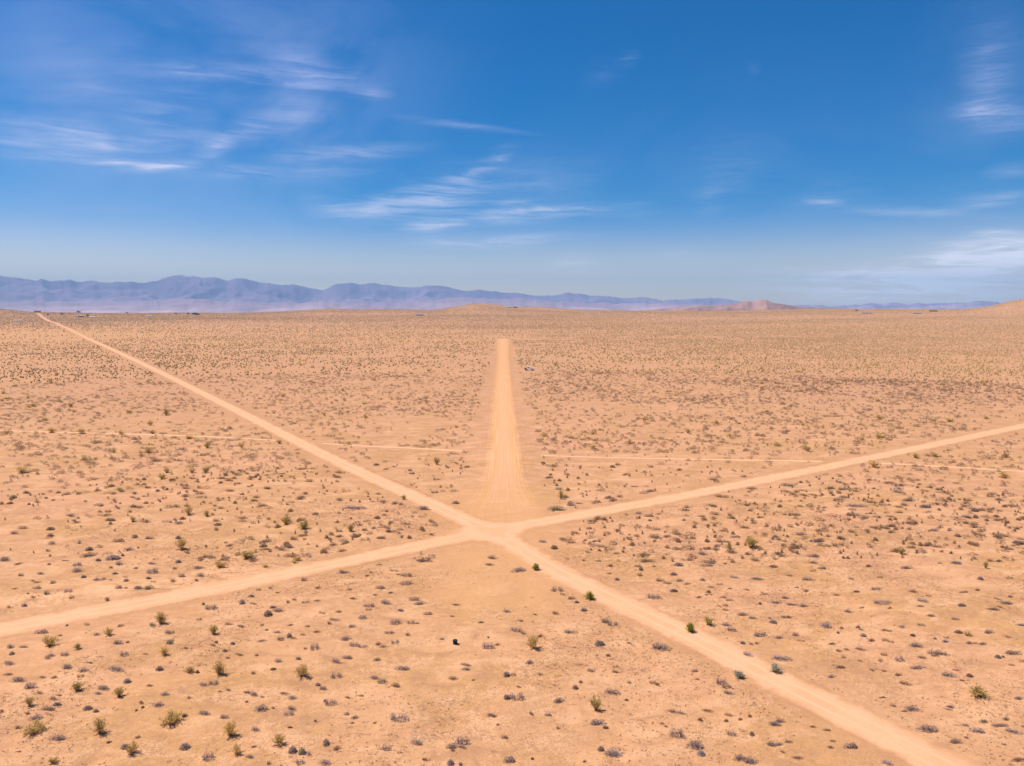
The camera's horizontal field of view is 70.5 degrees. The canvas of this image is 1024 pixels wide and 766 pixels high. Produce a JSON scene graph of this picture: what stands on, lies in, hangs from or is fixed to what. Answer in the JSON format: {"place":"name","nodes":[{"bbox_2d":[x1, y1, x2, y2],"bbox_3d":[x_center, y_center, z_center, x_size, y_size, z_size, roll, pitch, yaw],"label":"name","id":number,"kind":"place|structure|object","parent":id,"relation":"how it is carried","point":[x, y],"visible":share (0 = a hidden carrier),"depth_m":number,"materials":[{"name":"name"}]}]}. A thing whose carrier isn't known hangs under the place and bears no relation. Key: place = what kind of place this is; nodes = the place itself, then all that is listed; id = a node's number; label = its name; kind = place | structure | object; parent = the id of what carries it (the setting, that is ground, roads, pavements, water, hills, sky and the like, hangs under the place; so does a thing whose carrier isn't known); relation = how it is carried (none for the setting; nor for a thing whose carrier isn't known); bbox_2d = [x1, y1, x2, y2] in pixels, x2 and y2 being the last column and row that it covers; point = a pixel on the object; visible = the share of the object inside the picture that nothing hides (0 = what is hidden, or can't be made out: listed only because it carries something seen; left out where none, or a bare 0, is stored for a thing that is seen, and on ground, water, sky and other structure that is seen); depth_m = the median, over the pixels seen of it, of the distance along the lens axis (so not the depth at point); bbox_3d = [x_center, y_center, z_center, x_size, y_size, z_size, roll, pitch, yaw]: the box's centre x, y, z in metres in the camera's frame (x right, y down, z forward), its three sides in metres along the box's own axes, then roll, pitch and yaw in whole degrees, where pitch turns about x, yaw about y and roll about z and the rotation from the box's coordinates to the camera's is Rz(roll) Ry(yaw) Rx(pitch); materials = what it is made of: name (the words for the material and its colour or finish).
{"place":"outdoors","nodes":[
{"label":"outdoors","id":0,"kind":"place"},
{"bbox_2d":[0,297,925,312],"bbox_3d":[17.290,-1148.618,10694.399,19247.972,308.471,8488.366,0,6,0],"label":"foothill terrain","id":1,"kind":"structure","parent":0,"point":[187,305],"depth_m":11920.62,"materials":[{"name":"stone"}]},
{"bbox_2d":[0,275,1000,308],"bbox_3d":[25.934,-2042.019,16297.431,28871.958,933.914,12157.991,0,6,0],"label":"mountains","id":2,"kind":"structure","parent":0,"point":[16,290],"depth_m":17562.38,"materials":[{"name":"stone"}]},
{"bbox_2d":[463,339,548,520],"bbox_3d":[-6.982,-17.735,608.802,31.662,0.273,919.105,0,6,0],"label":"dirt track","id":3,"kind":"structure","parent":0,"point":[504,491],"depth_m":206.86,"materials":[{"name":"soil"}]},
{"bbox_2d":[0,299,1023,765],"bbox_3d":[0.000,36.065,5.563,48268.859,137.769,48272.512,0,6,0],"label":"ground","id":4,"kind":"structure","parent":0,"point":[428,657],"depth_m":131.71,"materials":[{"name":"sand"}]},
{"bbox_2d":[9,677,24,681],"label":"desert shrub","id":5,"kind":"object","parent":4,"relation":"on","point":[18,678],"visible":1,"depth_m":86.91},
{"bbox_2d":[24,696,34,705],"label":"desert bush","id":6,"kind":"object","parent":4,"relation":"on","point":[30,701],"visible":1,"depth_m":81.46,"materials":[{"name":"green plant"}]},
{"bbox_2d":[24,682,36,688],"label":"desert shrub","id":7,"kind":"object","parent":4,"relation":"on","point":[28,686],"visible":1,"depth_m":85.31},
{"bbox_2d":[20,718,47,733],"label":"desert bush","id":8,"kind":"object","parent":4,"relation":"on","point":[36,728],"visible":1,"depth_m":76.74,"materials":[{"name":"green plant"}]},
{"bbox_2d":[27,714,42,719],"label":"desert shrub","id":9,"kind":"object","parent":4,"relation":"on","point":[35,717],"visible":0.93,"depth_m":79.08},
{"bbox_2d":[42,634,58,645],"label":"desert bush","id":10,"kind":"object","parent":4,"relation":"on","point":[49,642],"visible":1,"depth_m":96.08,"materials":[{"name":"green plant"}]},
{"bbox_2d":[47,756,58,762],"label":"desert bush","id":11,"kind":"object","parent":4,"relation":"on","point":[53,760],"visible":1,"depth_m":71.70,"materials":[{"name":"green plant"}]},
{"bbox_2d":[49,734,65,740],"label":"desert shrub","id":12,"kind":"object","parent":4,"relation":"on","point":[58,736],"visible":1,"depth_m":75.69,"materials":[{"name":"plant"}]},
{"bbox_2d":[72,567,82,571],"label":"desert shrub","id":13,"kind":"object","parent":4,"relation":"on","point":[77,569],"visible":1,"depth_m":123.77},
{"bbox_2d":[71,681,85,690],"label":"desert bush","id":14,"kind":"object","parent":4,"relation":"on","point":[77,686],"visible":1,"depth_m":84.89,"materials":[{"name":"plant"}]},
{"bbox_2d":[82,705,93,709],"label":"desert shrub","id":15,"kind":"object","parent":4,"relation":"on","point":[87,707],"visible":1,"depth_m":81.20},
{"bbox_2d":[89,716,107,732],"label":"desert bush","id":16,"kind":"object","parent":4,"relation":"on","point":[99,727],"visible":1,"depth_m":76.57,"materials":[{"name":"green plant"}]},
{"bbox_2d":[104,626,112,634],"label":"desert bush","id":17,"kind":"object","parent":4,"relation":"on","point":[108,631],"visible":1,"depth_m":98.81,"materials":[{"name":"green plant"}]},
{"bbox_2d":[106,555,120,559],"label":"desert shrub","id":18,"kind":"object","parent":4,"relation":"on","point":[111,557],"visible":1,"depth_m":130.18,"materials":[{"name":"plant"}]},
{"bbox_2d":[108,665,123,671],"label":"desert shrub","id":19,"kind":"object","parent":4,"relation":"on","point":[113,668],"visible":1,"depth_m":89.80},
{"bbox_2d":[112,686,126,696],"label":"desert bush","id":20,"kind":"object","parent":4,"relation":"on","point":[118,690],"visible":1,"depth_m":84.02,"materials":[{"name":"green plant"}]},
{"bbox_2d":[126,741,138,753],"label":"desert bush","id":21,"kind":"object","parent":4,"relation":"on","point":[129,746],"visible":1,"depth_m":73.34,"materials":[{"name":"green plant"}]},
{"bbox_2d":[146,567,157,573],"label":"desert shrub","id":22,"kind":"object","parent":4,"relation":"on","point":[153,570],"visible":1,"depth_m":123.31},
{"bbox_2d":[151,702,164,706],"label":"desert shrub","id":23,"kind":"object","parent":4,"relation":"on","point":[154,704],"visible":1,"depth_m":81.91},
{"bbox_2d":[155,612,168,623],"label":"desert bush","id":24,"kind":"object","parent":4,"relation":"on","point":[160,618],"visible":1,"depth_m":103.11,"materials":[{"name":"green plant"}]},
{"bbox_2d":[159,647,169,654],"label":"desert bush","id":25,"kind":"object","parent":4,"relation":"on","point":[163,650],"visible":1,"depth_m":93.56,"materials":[{"name":"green plant"}]},
{"bbox_2d":[158,709,183,724],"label":"desert bush","id":26,"kind":"object","parent":4,"relation":"on","point":[170,720],"visible":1,"depth_m":78.67,"materials":[{"name":"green plant"}]},
{"bbox_2d":[172,536,186,548],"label":"desert bush","id":27,"kind":"object","parent":4,"relation":"on","point":[181,543],"visible":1,"depth_m":135.34,"materials":[{"name":"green plant"}]},
{"bbox_2d":[179,743,189,749],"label":"desert shrub","id":28,"kind":"object","parent":4,"relation":"on","point":[182,746],"visible":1,"depth_m":74.49,"materials":[{"name":"plant"}]},
{"bbox_2d":[184,505,192,514],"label":"desert bush","id":29,"kind":"object","parent":4,"relation":"on","point":[187,510],"visible":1,"depth_m":158.57,"materials":[{"name":"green plant"}]},
{"bbox_2d":[182,666,195,672],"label":"desert bush","id":30,"kind":"object","parent":4,"relation":"on","point":[189,670],"visible":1,"depth_m":89.54,"materials":[{"name":"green plant"}]},
{"bbox_2d":[199,710,209,715],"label":"desert shrub","id":31,"kind":"object","parent":4,"relation":"on","point":[205,712],"visible":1,"depth_m":80.52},
{"bbox_2d":[201,750,213,760],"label":"desert shrub","id":32,"kind":"object","parent":4,"relation":"on","point":[206,755],"visible":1,"depth_m":72.52,"materials":[{"name":"plant"}]},
{"bbox_2d":[205,604,218,609],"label":"desert shrub","id":33,"kind":"object","parent":4,"relation":"on","point":[207,606],"visible":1,"depth_m":108.50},
{"bbox_2d":[208,625,217,633],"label":"desert bush","id":34,"kind":"object","parent":4,"relation":"on","point":[213,629],"visible":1,"depth_m":100.05,"materials":[{"name":"plant"}]},
{"bbox_2d":[213,661,226,673],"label":"desert bush","id":35,"kind":"object","parent":4,"relation":"on","point":[218,669],"visible":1,"depth_m":89.31,"materials":[{"name":"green plant"}]},
{"bbox_2d":[215,560,227,566],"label":"desert bush","id":36,"kind":"object","parent":4,"relation":"on","point":[218,564],"visible":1,"depth_m":126.16,"materials":[{"name":"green plant"}]},
{"bbox_2d":[222,719,237,735],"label":"desert bush","id":37,"kind":"object","parent":4,"relation":"on","point":[231,727],"visible":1,"depth_m":76.40,"materials":[{"name":"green plant"}]},
{"bbox_2d":[232,743,241,753],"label":"desert bush","id":38,"kind":"object","parent":4,"relation":"on","point":[235,749],"visible":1,"depth_m":73.20,"materials":[{"name":"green plant"}]},
{"bbox_2d":[241,550,259,558],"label":"desert bush","id":39,"kind":"object","parent":4,"relation":"on","point":[245,554],"visible":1,"depth_m":130.81,"materials":[{"name":"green plant"}]},
{"bbox_2d":[253,704,267,711],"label":"desert shrub","id":40,"kind":"object","parent":4,"relation":"on","point":[260,708],"visible":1,"depth_m":81.24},
{"bbox_2d":[269,733,284,746],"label":"desert bush","id":41,"kind":"object","parent":4,"relation":"on","point":[278,740],"visible":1,"depth_m":74.78,"materials":[{"name":"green plant"}]},
{"bbox_2d":[280,514,290,523],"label":"desert bush","id":42,"kind":"object","parent":4,"relation":"on","point":[285,520],"visible":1,"depth_m":152.24,"materials":[{"name":"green plant"}]},
{"bbox_2d":[288,746,296,753],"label":"desert shrub","id":43,"kind":"object","parent":4,"relation":"on","point":[293,748],"visible":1,"depth_m":73.57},
{"bbox_2d":[294,663,307,676],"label":"desert bush","id":44,"kind":"object","parent":4,"relation":"on","point":[303,669],"visible":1,"depth_m":88.88,"materials":[{"name":"brown plant"}]},
{"bbox_2d":[298,747,304,754],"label":"desert shrub","id":45,"kind":"object","parent":4,"relation":"on","point":[302,751],"visible":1,"depth_m":73.44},
{"bbox_2d":[298,520,308,528],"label":"desert bush","id":46,"kind":"object","parent":4,"relation":"on","point":[302,525],"visible":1,"depth_m":149.01,"materials":[{"name":"green plant"}]},
{"bbox_2d":[317,759,330,764],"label":"desert shrub","id":47,"kind":"object","parent":4,"relation":"on","point":[325,761],"visible":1,"depth_m":71.89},
{"bbox_2d":[325,698,336,704],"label":"desert shrub","id":48,"kind":"object","parent":4,"relation":"on","point":[331,700],"visible":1,"depth_m":82.75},
{"bbox_2d":[344,505,366,509],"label":"desert shrub","id":49,"kind":"object","parent":4,"relation":"on","point":[354,507],"visible":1,"depth_m":163.87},
{"bbox_2d":[389,618,400,624],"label":"desert shrub","id":50,"kind":"object","parent":4,"relation":"on","point":[397,619],"visible":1,"depth_m":104.03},
{"bbox_2d":[388,712,408,722],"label":"desert shrub","id":51,"kind":"object","parent":4,"relation":"on","point":[394,717],"visible":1,"depth_m":79.84,"materials":[{"name":"plant"}]},
{"bbox_2d":[394,665,410,669],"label":"desert shrub","id":52,"kind":"object","parent":4,"relation":"on","point":[407,668],"visible":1,"depth_m":90.98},
{"bbox_2d":[399,580,412,584],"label":"desert shrub","id":53,"kind":"object","parent":4,"relation":"on","point":[406,582],"visible":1,"depth_m":118.69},
{"bbox_2d":[409,738,421,744],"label":"desert shrub","id":54,"kind":"object","parent":4,"relation":"on","point":[417,742],"visible":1,"depth_m":75.50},
{"bbox_2d":[445,742,461,748],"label":"desert shrub","id":55,"kind":"object","parent":4,"relation":"on","point":[452,745],"visible":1,"depth_m":74.95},
{"bbox_2d":[455,735,469,744],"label":"desert shrub","id":56,"kind":"object","parent":4,"relation":"on","point":[461,738],"visible":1,"depth_m":75.70,"materials":[{"name":"plant"}]},
{"bbox_2d":[482,642,493,648],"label":"desert shrub","id":57,"kind":"object","parent":4,"relation":"on","point":[487,645],"visible":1,"depth_m":96.62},
{"bbox_2d":[0,335,1010,477],"bbox_3d":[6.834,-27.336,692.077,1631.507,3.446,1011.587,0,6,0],"label":"creosote scrub","id":58,"kind":"object","parent":4,"relation":"on","point":[873,463],"visible":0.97,"depth_m":425.75,"materials":[{"name":"green plant"}]},
{"bbox_2d":[503,755,514,763],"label":"desert shrub","id":59,"kind":"object","parent":4,"relation":"on","point":[511,758],"visible":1,"depth_m":72.75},
{"bbox_2d":[0,299,1023,383],"bbox_3d":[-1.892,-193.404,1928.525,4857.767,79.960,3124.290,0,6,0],"label":"distant scrub","id":60,"kind":"object","parent":4,"relation":"on","point":[711,344],"visible":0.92,"depth_m":1092.39,"materials":[{"name":"plant"}]},
{"bbox_2d":[0,370,1023,741],"bbox_3d":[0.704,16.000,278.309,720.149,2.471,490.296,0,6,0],"label":"desert scrub","id":61,"kind":"object","parent":4,"relation":"on","point":[564,442],"visible":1,"depth_m":227.16,"materials":[{"name":"plant"}]},
{"bbox_2d":[510,626,521,631],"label":"desert shrub","id":62,"kind":"object","parent":4,"relation":"on","point":[514,628],"visible":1,"depth_m":102.25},
{"bbox_2d":[509,692,524,699],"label":"desert shrub","id":63,"kind":"object","parent":4,"relation":"on","point":[512,695],"visible":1,"depth_m":84.06,"materials":[{"name":"plant"}]},
{"bbox_2d":[510,567,525,572],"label":"desert shrub","id":64,"kind":"object","parent":4,"relation":"on","point":[518,569],"visible":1,"depth_m":124.56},
{"bbox_2d":[526,635,538,648],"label":"desert bush","id":65,"kind":"object","parent":4,"relation":"on","point":[533,642],"visible":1,"depth_m":96.83,"materials":[{"name":"brown plant"}]},
{"bbox_2d":[531,563,539,569],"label":"desert bush","id":66,"kind":"object","parent":4,"relation":"on","point":[536,567],"visible":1,"depth_m":125.08,"materials":[{"name":"green plant"}]},
{"bbox_2d":[546,505,564,510],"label":"desert shrub","id":67,"kind":"object","parent":4,"relation":"on","point":[556,508],"visible":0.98,"depth_m":162.28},
{"bbox_2d":[583,591,596,598],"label":"desert bush","id":68,"kind":"object","parent":4,"relation":"on","point":[590,595],"visible":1,"depth_m":112.40,"materials":[{"name":"green plant"}]},
{"bbox_2d":[589,693,600,709],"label":"desert bush","id":69,"kind":"object","parent":4,"relation":"on","point":[594,704],"visible":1,"depth_m":82.19,"materials":[{"name":"yellow plant"}]},
{"bbox_2d":[591,719,604,724],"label":"desert shrub","id":70,"kind":"object","parent":4,"relation":"on","point":[597,722],"visible":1,"depth_m":79.63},
{"bbox_2d":[594,640,604,645],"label":"desert shrub","id":71,"kind":"object","parent":4,"relation":"on","point":[600,642],"visible":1,"depth_m":98.28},
{"bbox_2d":[604,688,620,694],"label":"desert shrub","id":72,"kind":"object","parent":4,"relation":"on","point":[609,690],"visible":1,"depth_m":85.89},
{"bbox_2d":[605,747,623,757],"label":"desert shrub","id":73,"kind":"object","parent":4,"relation":"on","point":[612,751],"visible":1,"depth_m":73.94,"materials":[{"name":"plant"}]},
{"bbox_2d":[645,593,661,598],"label":"desert shrub","id":74,"kind":"object","parent":4,"relation":"on","point":[650,596],"visible":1,"depth_m":113.02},
{"bbox_2d":[651,642,671,650],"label":"desert shrub","id":75,"kind":"object","parent":4,"relation":"on","point":[664,646],"visible":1,"depth_m":96.55,"materials":[{"name":"plant"}]},
{"bbox_2d":[669,728,683,737],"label":"desert shrub","id":76,"kind":"object","parent":4,"relation":"on","point":[679,730],"visible":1,"depth_m":77.34,"materials":[{"name":"plant"}]},
{"bbox_2d":[685,623,695,631],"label":"desert bush","id":77,"kind":"object","parent":4,"relation":"on","point":[690,629],"visible":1,"depth_m":101.11,"materials":[{"name":"green plant"}]},
{"bbox_2d":[686,740,703,748],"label":"desert shrub","id":78,"kind":"object","parent":4,"relation":"on","point":[697,744],"visible":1,"depth_m":75.33,"materials":[{"name":"plant"}]},
{"bbox_2d":[697,750,704,755],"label":"desert shrub","id":79,"kind":"object","parent":4,"relation":"on","point":[701,752],"visible":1,"depth_m":74.16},
{"bbox_2d":[704,617,717,624],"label":"desert bush","id":80,"kind":"object","parent":4,"relation":"on","point":[708,620],"visible":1,"depth_m":103.63,"materials":[{"name":"yellow plant"}]},
{"bbox_2d":[715,677,725,683],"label":"desert shrub","id":81,"kind":"object","parent":4,"relation":"on","point":[717,681],"visible":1,"depth_m":87.53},
{"bbox_2d":[732,669,744,678],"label":"desert bush","id":82,"kind":"object","parent":4,"relation":"on","point":[739,674],"visible":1,"depth_m":88.53,"materials":[{"name":"grey plant"}]},
{"bbox_2d":[733,754,744,760],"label":"desert shrub","id":83,"kind":"object","parent":4,"relation":"on","point":[739,757],"visible":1,"depth_m":73.34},
{"bbox_2d":[743,756,757,764],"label":"desert shrub","id":84,"kind":"object","parent":4,"relation":"on","point":[748,759],"visible":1,"depth_m":72.88,"materials":[{"name":"plant"}]},
{"bbox_2d":[745,536,761,546],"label":"desert bush","id":85,"kind":"object","parent":4,"relation":"on","point":[750,541],"visible":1,"depth_m":135.88,"materials":[{"name":"green plant"}]},
{"bbox_2d":[754,630,766,636],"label":"desert shrub","id":86,"kind":"object","parent":4,"relation":"on","point":[764,633],"visible":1,"depth_m":99.95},
{"bbox_2d":[766,721,780,726],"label":"desert shrub","id":87,"kind":"object","parent":4,"relation":"on","point":[773,723],"visible":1,"depth_m":78.89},
{"bbox_2d":[767,662,784,672],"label":"desert bush","id":88,"kind":"object","parent":4,"relation":"on","point":[775,668],"visible":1,"depth_m":90.00,"materials":[{"name":"grey plant"}]},
{"bbox_2d":[771,655,792,660],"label":"desert shrub","id":89,"kind":"object","parent":4,"relation":"on","point":[779,658],"visible":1,"depth_m":93.34,"materials":[{"name":"plant"}]},
{"bbox_2d":[844,742,856,748],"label":"desert shrub","id":90,"kind":"object","parent":4,"relation":"on","point":[852,746],"visible":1,"depth_m":74.66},
{"bbox_2d":[848,503,866,507],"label":"desert shrub","id":91,"kind":"object","parent":4,"relation":"on","point":[856,505],"visible":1,"depth_m":163.89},
{"bbox_2d":[873,599,888,604],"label":"desert shrub","id":92,"kind":"object","parent":4,"relation":"on","point":[875,602],"visible":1,"depth_m":109.93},
{"bbox_2d":[896,545,904,553],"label":"desert bush","id":93,"kind":"object","parent":4,"relation":"on","point":[900,551],"visible":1,"depth_m":132.91,"materials":[{"name":"plant"}]},
{"bbox_2d":[902,498,915,501],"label":"desert shrub","id":94,"kind":"object","parent":4,"relation":"on","point":[910,499],"visible":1,"depth_m":168.48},
{"bbox_2d":[902,705,918,711],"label":"desert shrub","id":95,"kind":"object","parent":4,"relation":"on","point":[914,708],"visible":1,"depth_m":81.74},
{"bbox_2d":[907,642,923,647],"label":"desert shrub","id":96,"kind":"object","parent":4,"relation":"on","point":[916,645],"visible":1,"depth_m":96.25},
{"bbox_2d":[916,725,939,731],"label":"desert shrub","id":97,"kind":"object","parent":4,"relation":"on","point":[930,729],"visible":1,"depth_m":77.71,"materials":[{"name":"plant"}]},
{"bbox_2d":[926,649,938,656],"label":"desert shrub","id":98,"kind":"object","parent":4,"relation":"on","point":[936,654],"visible":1,"depth_m":94.11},
{"bbox_2d":[941,671,957,676],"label":"desert shrub","id":99,"kind":"object","parent":4,"relation":"on","point":[950,674],"visible":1,"depth_m":89.28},
{"bbox_2d":[966,727,983,732],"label":"desert shrub","id":100,"kind":"object","parent":4,"relation":"on","point":[980,730],"visible":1,"depth_m":77.54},
{"bbox_2d":[966,682,990,696],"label":"desert bush","id":101,"kind":"object","parent":4,"relation":"on","point":[976,692],"visible":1,"depth_m":84.46,"materials":[{"name":"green plant"}]},
{"bbox_2d":[1004,650,1020,654],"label":"desert shrub","id":102,"kind":"object","parent":4,"relation":"on","point":[1014,652],"visible":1,"depth_m":94.37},
{"bbox_2d":[1004,727,1021,733],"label":"desert shrub","id":103,"kind":"object","parent":4,"relation":"on","point":[1012,730],"visible":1,"depth_m":77.56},
{"bbox_2d":[1012,757,1023,761],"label":"dry tuft","id":104,"kind":"object","parent":4,"relation":"on","point":[1018,759],"visible":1,"depth_m":72.71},
{"bbox_2d":[0,313,1023,765],"bbox_3d":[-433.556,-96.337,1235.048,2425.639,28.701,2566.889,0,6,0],"label":"dirt road","id":105,"kind":"structure","parent":0,"point":[888,737],"depth_m":118.13,"materials":[{"name":"soil"}]},
{"bbox_2d":[0,499,1023,765],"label":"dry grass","id":106,"kind":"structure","parent":0,"point":[556,631],"depth_m":104.46,"materials":[{"name":"plant"}]},
{"bbox_2d":[0,430,1023,471],"bbox_3d":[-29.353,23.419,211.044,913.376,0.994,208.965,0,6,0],"label":"path","id":107,"kind":"structure","parent":0,"point":[541,455],"depth_m":220.78,"materials":[{"name":"soil"}]},
{"bbox_2d":[0,0,1023,306],"label":"sky","id":108,"kind":"structure","parent":0,"point":[829,153],"materials":[{"name":"blue"}]},
{"bbox_2d":[639,300,839,310],"bbox_3d":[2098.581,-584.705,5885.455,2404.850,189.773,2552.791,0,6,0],"label":"hills","id":109,"kind":"structure","parent":0,"point":[756,305],"depth_m":6152.65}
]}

